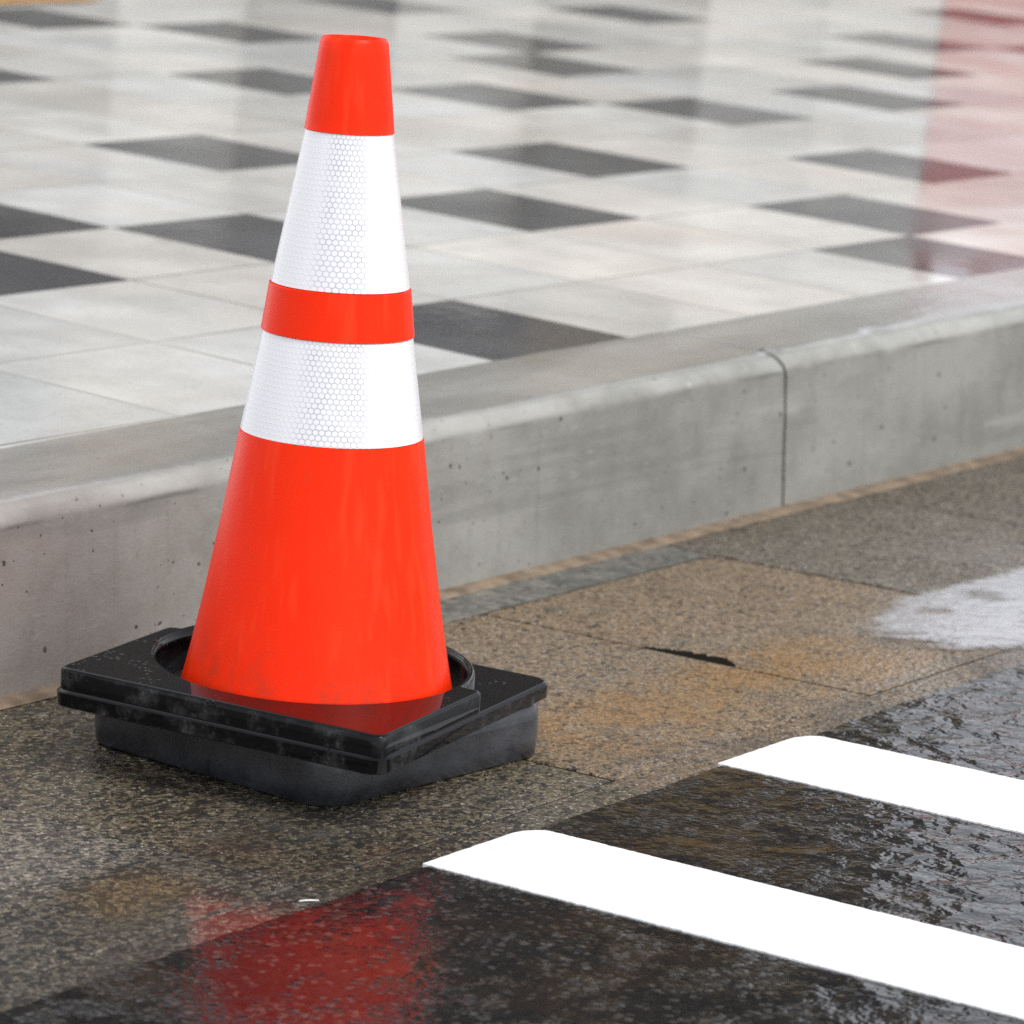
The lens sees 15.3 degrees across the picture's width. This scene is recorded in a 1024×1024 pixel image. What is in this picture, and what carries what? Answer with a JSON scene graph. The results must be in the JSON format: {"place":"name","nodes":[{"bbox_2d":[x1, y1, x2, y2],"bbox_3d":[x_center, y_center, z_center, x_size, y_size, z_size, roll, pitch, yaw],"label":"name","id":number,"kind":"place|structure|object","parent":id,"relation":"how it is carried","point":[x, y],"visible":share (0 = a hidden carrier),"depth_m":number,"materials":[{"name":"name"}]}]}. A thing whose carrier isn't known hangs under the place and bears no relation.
{"place":"outdoors","nodes":[
{"label":"outdoors","id":0,"kind":"place"},
{"bbox_2d":[0,0,1023,448],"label":"pavement","id":1,"kind":"structure","parent":0,"point":[578,172],"depth_m":6.89,"materials":[{"name":"white tile"}]},
{"bbox_2d":[0,0,94,3],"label":"yellow paving strip","id":2,"kind":"object","parent":1,"relation":"on","point":[16,1],"visible":1,"depth_m":9.11,"materials":[{"name":"tile"}]},
{"bbox_2d":[0,664,1023,1023],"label":"road","id":3,"kind":"structure","parent":0,"point":[428,944],"depth_m":3.30,"materials":[{"name":"black asphalt"}]},
{"bbox_2d":[423,830,1023,1019],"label":"crossing stripe","id":4,"kind":"object","parent":3,"relation":"on","point":[954,966],"visible":1,"depth_m":3.38,"materials":[{"name":"white paint"}]},
{"bbox_2d":[718,736,1023,833],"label":"crossing stripe","id":5,"kind":"object","parent":3,"relation":"on","point":[942,789],"visible":1,"depth_m":3.87,"materials":[{"name":"white paint"}]},
{"label":"ground","id":6,"kind":"structure","parent":0,"visible":0},
{"bbox_2d":[0,457,1023,1012],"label":"gutter","id":7,"kind":"object","parent":6,"relation":"on","point":[634,719],"visible":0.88,"depth_m":4.00,"materials":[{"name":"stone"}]},
{"bbox_2d":[57,34,547,806],"bbox_3d":[-0.181,-0.106,3.767,0.415,0.725,0.442,11,14,34],"label":"traffic cone","id":8,"kind":"object","parent":7,"relation":"on","point":[309,658],"visible":1,"depth_m":3.68,"materials":[{"name":"orange plastic"}]},
{"bbox_2d":[0,447,1023,709],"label":"tan mortar strip","id":9,"kind":"object","parent":7,"relation":"on","point":[26,697],"visible":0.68,"depth_m":5.04,"materials":[{"name":"beige concrete"}]},
{"bbox_2d":[440,545,708,623],"bbox_3d":[-0.066,0.115,4.552,0.072,0.002,1.016,11,14,34],"label":"grey mortar strip","id":10,"kind":"object","parent":7,"relation":"on","point":[521,591],"visible":0.6,"depth_m":4.73,"materials":[{"name":"grey concrete"}]},
{"bbox_2d":[875,570,1023,648],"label":"puddle water","id":11,"kind":"structure","parent":7,"relation":"on","point":[974,622],"depth_m":4.64,"materials":[{"name":"liquid"}]},
{"bbox_2d":[0,268,1023,696],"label":"kerb","id":12,"kind":"structure","parent":6,"relation":"on","point":[108,536],"depth_m":4.90,"materials":[{"name":"concrete"}]},
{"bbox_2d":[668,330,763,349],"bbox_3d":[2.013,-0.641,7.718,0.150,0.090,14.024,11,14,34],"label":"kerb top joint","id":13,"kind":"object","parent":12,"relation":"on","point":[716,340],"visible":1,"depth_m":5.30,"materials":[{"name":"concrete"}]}
]}

